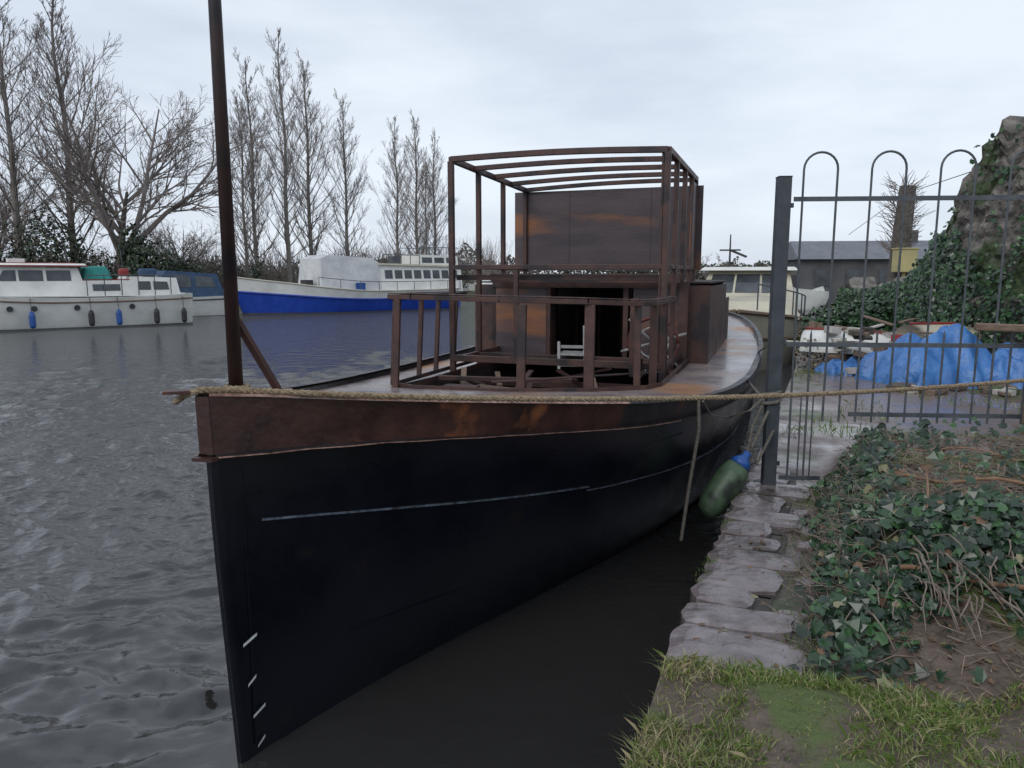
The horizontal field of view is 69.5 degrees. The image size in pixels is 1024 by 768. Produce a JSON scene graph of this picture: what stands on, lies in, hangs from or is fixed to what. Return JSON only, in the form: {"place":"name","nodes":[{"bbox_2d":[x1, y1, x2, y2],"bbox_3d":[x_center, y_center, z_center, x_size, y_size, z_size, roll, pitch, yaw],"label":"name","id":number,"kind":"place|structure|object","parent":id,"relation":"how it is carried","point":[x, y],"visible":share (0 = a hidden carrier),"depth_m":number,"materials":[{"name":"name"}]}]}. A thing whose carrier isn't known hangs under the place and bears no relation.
{"place":"outdoors","nodes":[
{"label":"outdoors","id":0,"kind":"place"},
{"bbox_2d":[0,301,824,767],"bbox_3d":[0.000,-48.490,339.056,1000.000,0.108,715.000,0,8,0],"label":"river water","id":1,"kind":"structure","parent":0,"point":[112,651],"depth_m":4.28,"materials":[{"name":"grey liquid"}]},
{"bbox_2d":[0,243,192,330],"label":"white motor cruiser","id":2,"kind":"object","parent":1,"relation":"on","point":[35,295],"visible":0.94,"depth_m":26.61,"materials":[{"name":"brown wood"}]},
{"bbox_2d":[0,270,168,311],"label":"windows","id":3,"kind":"structure","parent":2,"relation":"in","point":[6,275],"depth_m":26.16,"materials":[{"name":"black glass"}]},
{"bbox_2d":[157,270,224,315],"bbox_3d":[-16.576,-3.885,33.289,6.724,2.450,2.549,-7,11,-39],"label":"white motor cruiser","id":4,"kind":"object","parent":1,"relation":"on","point":[206,289],"visible":0.17,"depth_m":33.90,"materials":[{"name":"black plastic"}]},
{"bbox_2d":[174,276,215,286],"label":"windows","id":5,"kind":"structure","parent":4,"relation":"in","point":[200,281],"depth_m":33.77,"materials":[{"name":"grey glass"}]},
{"bbox_2d":[237,247,462,313],"bbox_3d":[-8.337,-5.410,39.058,13.372,3.770,3.720,-7,11,-39],"label":"blue canal barge","id":6,"kind":"object","parent":1,"relation":"on","point":[331,283],"visible":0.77,"depth_m":37.46,"materials":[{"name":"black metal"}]},
{"bbox_2d":[385,257,456,278],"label":"windows","id":7,"kind":"structure","parent":6,"relation":"in","point":[388,273],"depth_m":40.32,"materials":[{"name":"black glass"}]},
{"bbox_2d":[162,0,762,763],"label":"steel boat under construction","id":8,"kind":"object","parent":1,"relation":"in","point":[360,544],"visible":0.97,"depth_m":3.76,"materials":[{"name":"black paint"}]},
{"bbox_2d":[172,378,1023,404],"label":"mooring rope","id":9,"kind":"object","parent":8,"relation":"attached to","point":[245,388],"visible":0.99,"depth_m":3.22,"materials":[{"name":"brown fabric"}]},
{"bbox_2d":[463,280,491,290],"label":"distant moored boat","id":10,"kind":"object","parent":1,"relation":"on","point":[471,287],"visible":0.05,"depth_m":61.32,"materials":[{"name":"white plastic"}]},
{"bbox_2d":[700,234,808,370],"bbox_3d":[5.595,-1.920,17.531,2.822,3.300,8.724,3,9,20],"label":"cream cabin cruiser","id":11,"kind":"object","parent":1,"relation":"on","point":[748,291],"visible":0.23,"depth_m":16.41,"materials":[{"name":"beige plastic"}]},
{"bbox_2d":[712,274,794,294],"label":"windows","id":12,"kind":"structure","parent":11,"relation":"in","point":[744,282],"depth_m":17.10,"materials":[{"name":"grey glass"}]},
{"bbox_2d":[793,286,828,309],"bbox_3d":[16.835,-4.941,41.040,6.720,2.200,2.240,-5,10,-30],"label":"distant moored boat","id":13,"kind":"object","parent":1,"relation":"on","point":[817,297],"visible":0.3,"depth_m":39.75,"materials":[{"name":"plastic"}]},
{"bbox_2d":[0,0,1023,275],"label":"sky","id":14,"kind":"structure","parent":0,"point":[744,92],"materials":[{"name":"white"}]},
{"bbox_2d":[239,278,833,316],"bbox_3d":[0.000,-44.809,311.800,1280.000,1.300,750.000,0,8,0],"label":"ground","id":15,"kind":"structure","parent":0,"point":[473,292],"depth_m":58.05,"materials":[{"name":"green soil"}]},
{"bbox_2d":[0,161,65,253],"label":"spreading bare tree","id":16,"kind":"object","parent":15,"relation":"on","point":[5,241],"visible":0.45,"depth_m":46.16,"materials":[{"name":"brown plant"}]},
{"bbox_2d":[0,0,89,261],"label":"poplar tree","id":17,"kind":"object","parent":15,"relation":"on","point":[13,185],"visible":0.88,"depth_m":40.45,"materials":[{"name":"brown plant"}]},
{"bbox_2d":[0,202,117,278],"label":"evergreen bush","id":18,"kind":"object","parent":15,"relation":"on","point":[78,258],"visible":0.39,"depth_m":41.08,"materials":[{"name":"green plant"}]},
{"bbox_2d":[0,0,132,267],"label":"poplar tree","id":19,"kind":"object","parent":15,"relation":"on","point":[69,211],"visible":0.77,"depth_m":41.66,"materials":[{"name":"brown plant"}]},
{"bbox_2d":[0,37,285,278],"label":"spreading bare tree","id":20,"kind":"object","parent":15,"relation":"on","point":[105,219],"visible":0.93,"depth_m":41.70,"materials":[{"name":"brown plant"}]},
{"bbox_2d":[112,222,204,278],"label":"evergreen bush","id":21,"kind":"object","parent":15,"relation":"on","point":[142,252],"visible":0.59,"depth_m":41.08,"materials":[{"name":"green plant"}]},
{"bbox_2d":[140,209,220,264],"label":"spreading bare tree","id":22,"kind":"object","parent":15,"relation":"on","point":[193,248],"visible":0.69,"depth_m":55.22,"materials":[{"name":"brown plant"}]},
{"bbox_2d":[208,253,266,287],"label":"ivy clad bush","id":23,"kind":"object","parent":15,"relation":"on","point":[253,271],"visible":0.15,"depth_m":46.35,"materials":[{"name":"green plant"}]},
{"bbox_2d":[204,89,273,276],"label":"poplar tree","id":24,"kind":"object","parent":15,"relation":"on","point":[245,207],"visible":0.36,"depth_m":58.33,"materials":[{"name":"brown plant"}]},
{"bbox_2d":[2,234,514,285],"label":"bare scrub","id":25,"kind":"object","parent":15,"relation":"on","point":[283,273],"visible":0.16,"depth_m":60.66,"materials":[{"name":"brown plant"}]},
{"bbox_2d":[228,47,297,278],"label":"poplar tree","id":26,"kind":"object","parent":15,"relation":"on","point":[253,189],"visible":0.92,"depth_m":48.18,"materials":[{"name":"brown plant"}]},
{"bbox_2d":[230,27,336,282],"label":"poplar tree","id":27,"kind":"object","parent":15,"relation":"on","point":[285,203],"visible":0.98,"depth_m":49.17,"materials":[{"name":"brown plant"}]},
{"bbox_2d":[261,47,348,256],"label":"poplar tree","id":28,"kind":"object","parent":15,"relation":"on","point":[308,208],"visible":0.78,"depth_m":53.14,"materials":[{"name":"brown plant"}]},
{"bbox_2d":[310,88,375,256],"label":"poplar tree","id":29,"kind":"object","parent":15,"relation":"on","point":[346,208],"visible":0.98,"depth_m":52.16,"materials":[{"name":"brown plant"}]},
{"bbox_2d":[24,241,770,289],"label":"distant treeline","id":30,"kind":"object","parent":15,"relation":"on","point":[510,260],"visible":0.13,"depth_m":112.80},
{"bbox_2d":[366,115,430,258],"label":"poplar tree","id":31,"kind":"object","parent":15,"relation":"on","point":[397,200],"visible":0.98,"depth_m":66.09,"materials":[{"name":"brown plant"}]},
{"bbox_2d":[382,110,444,254],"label":"poplar tree","id":32,"kind":"object","parent":15,"relation":"on","point":[415,218],"visible":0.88,"depth_m":69.96,"materials":[{"name":"brown plant"}]},
{"bbox_2d":[407,155,445,254],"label":"poplar tree","id":33,"kind":"object","parent":15,"relation":"on","point":[429,221],"visible":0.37,"depth_m":87.80,"materials":[{"name":"brown plant"}]},
{"bbox_2d":[407,130,459,254],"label":"poplar tree","id":34,"kind":"object","parent":15,"relation":"on","point":[434,243],"visible":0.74,"depth_m":71.91,"materials":[{"name":"brown plant"}]},
{"bbox_2d":[698,253,727,278],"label":"bare tree","id":35,"kind":"object","parent":15,"relation":"on","point":[705,273],"visible":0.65,"depth_m":68.45,"materials":[{"name":"brown plant"}]},
{"bbox_2d":[634,473,795,767],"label":"stone quay wall","id":36,"kind":"structure","parent":15,"relation":"on","point":[760,606],"depth_m":4.00,"materials":[{"name":"grey stone"}]},
{"bbox_2d":[788,259,921,306],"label":"walls","id":37,"kind":"structure","parent":15,"relation":"on","point":[808,267],"depth_m":39.84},
{"bbox_2d":[814,270,887,285],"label":"windows","id":38,"kind":"structure","parent":37,"relation":"attached to","point":[821,277],"depth_m":39.78,"materials":[{"name":"grey glass"}]},
{"bbox_2d":[788,240,928,259],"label":"roof","id":39,"kind":"structure","parent":37,"relation":"on","point":[842,250],"depth_m":40.39,"materials":[{"name":"metal"}]},
{"bbox_2d":[911,230,918,242],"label":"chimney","id":40,"kind":"object","parent":39,"relation":"on","point":[915,239],"visible":0.21,"depth_m":40.58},
{"bbox_2d":[667,459,816,676],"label":"flagstone path","id":41,"kind":"structure","parent":0,"point":[717,605],"depth_m":3.47,"materials":[{"name":"stone"}]},
{"bbox_2d":[754,149,1023,484],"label":"hoop top metal fence","id":42,"kind":"object","parent":41,"relation":"on","point":[783,206],"visible":0.91,"depth_m":4.93,"materials":[{"name":"metal"}]},
{"bbox_2d":[679,345,781,540],"bbox_3d":[2.086,0.156,6.182,0.513,1.243,3.726,4,9,25],"label":"tie rope","id":43,"kind":"object","parent":42,"relation":"attached to","point":[696,447],"visible":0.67,"depth_m":4.95,"materials":[{"name":"fabric"}]},
{"bbox_2d":[698,405,762,517],"bbox_3d":[1.504,0.530,4.981,0.494,0.742,0.206,-2,9,-12],"label":"boat fender","id":44,"kind":"object","parent":43,"relation":"hanging from","point":[726,482],"visible":0.99,"depth_m":4.92,"materials":[{"name":"green plastic"}]},
{"bbox_2d":[627,352,1023,767],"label":"bank ground","id":45,"kind":"structure","parent":0,"point":[826,446],"depth_m":2.64,"materials":[{"name":"green plant"}]},
{"bbox_2d":[794,319,829,368],"bbox_3d":[5.157,-0.678,12.686,0.766,0.778,2.944,4,9,24],"label":"bramble bush","id":46,"kind":"object","parent":45,"relation":"on","point":[814,357],"visible":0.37,"depth_m":11.67,"materials":[{"name":"green plant"}]},
{"bbox_2d":[615,358,1023,767],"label":"grass","id":47,"kind":"structure","parent":45,"relation":"on","point":[885,700],"depth_m":2.34,"materials":[{"name":"green plant"}]},
{"bbox_2d":[814,356,857,375],"bbox_3d":[5.000,-0.293,11.077,0.748,0.260,0.699,0,8,0],"label":"blue tarpaulin","id":48,"kind":"object","parent":45,"relation":"on","point":[833,367],"visible":0.66,"depth_m":10.94,"materials":[{"name":"blue plastic"}]},
{"bbox_2d":[797,293,900,337],"bbox_3d":[6.990,-1.191,14.543,2.598,1.356,1.198,0,8,0],"label":"ivy hedge","id":49,"kind":"object","parent":45,"relation":"on","point":[844,319],"visible":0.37,"depth_m":14.30,"materials":[{"name":"green plant"}]},
{"bbox_2d":[693,416,1023,708],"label":"ivy ground cover","id":50,"kind":"object","parent":45,"relation":"on","point":[970,520],"visible":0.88,"depth_m":3.02,"materials":[{"name":"green plant"}]},
{"bbox_2d":[746,416,1023,698],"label":"dead twigs","id":51,"kind":"object","parent":45,"relation":"on","point":[940,590],"visible":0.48,"depth_m":3.22,"materials":[{"name":"plant"}]},
{"bbox_2d":[786,315,1019,396],"bbox_3d":[5.868,-0.495,10.568,3.065,0.862,3.587,0,8,0],"label":"rubble pile","id":52,"kind":"object","parent":45,"relation":"on","point":[867,332],"visible":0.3,"depth_m":10.85,"materials":[{"name":"grey wood"}]},
{"bbox_2d":[799,327,890,353],"bbox_3d":[5.350,-0.695,11.624,1.400,0.354,0.919,5,10,30],"label":"upturned dinghy","id":53,"kind":"object","parent":52,"relation":"on","point":[818,334],"visible":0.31,"depth_m":11.44,"materials":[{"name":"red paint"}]},
{"bbox_2d":[895,322,984,342],"bbox_3d":[6.600,-0.774,11.208,1.200,0.334,0.819,-1,8,-5],"label":"upturned dinghy","id":54,"kind":"object","parent":52,"relation":"on","point":[914,327],"visible":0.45,"depth_m":11.07,"materials":[{"name":"red paint"}]},
{"bbox_2d":[875,171,934,281],"bbox_3d":[10.361,-3.540,19.702,1.411,4.247,1.524,0,8,0],"label":"pollarded tree","id":55,"kind":"object","parent":45,"relation":"on","point":[909,217],"visible":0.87,"depth_m":19.44,"materials":[{"name":"brown plant"}]},
{"bbox_2d":[850,171,970,233],"bbox_3d":[9.588,-4.391,17.963,0.629,0.815,13.547,2,9,16],"label":"overhead cable","id":56,"kind":"object","parent":55,"relation":"attached to","point":[915,190],"visible":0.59,"depth_m":16.82,"materials":[{"name":"black rubber"}]},
{"bbox_2d":[891,248,919,276],"bbox_3d":[10.496,-2.482,19.472,0.980,2.180,0.450,0,8,0],"label":"utility box","id":57,"kind":"object","parent":45,"relation":"on","point":[909,256],"visible":0.57,"depth_m":19.17,"materials":[{"name":"yellow metal"}]},
{"bbox_2d":[842,115,1023,353],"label":"ruined stone wall","id":58,"kind":"structure","parent":45,"relation":"on","point":[1004,149],"depth_m":10.71,"materials":[{"name":"grey stone"}]},
{"bbox_2d":[834,124,1023,351],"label":"ivy on wall","id":59,"kind":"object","parent":58,"relation":"attached to","point":[915,283],"visible":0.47,"depth_m":11.48,"materials":[{"name":"green plant"}]},
{"bbox_2d":[855,323,1010,388],"bbox_3d":[5.750,-0.426,10.047,1.729,0.828,1.388,-2,9,-11],"label":"blue tarpaulin","id":60,"kind":"object","parent":45,"relation":"on","point":[933,363],"visible":0.68,"depth_m":9.69,"materials":[{"name":"blue plastic"}]},
{"bbox_2d":[890,447,1023,589],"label":"ivy vine stems","id":61,"kind":"object","parent":45,"relation":"on","point":[913,567],"visible":0.61,"depth_m":3.52,"materials":[{"name":"brown plant"}]},
{"bbox_2d":[991,342,1023,388],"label":"blue tarpaulin","id":62,"kind":"object","parent":45,"relation":"on","point":[1001,359],"visible":0.51,"depth_m":9.66,"materials":[{"name":"blue plastic"}]}
]}

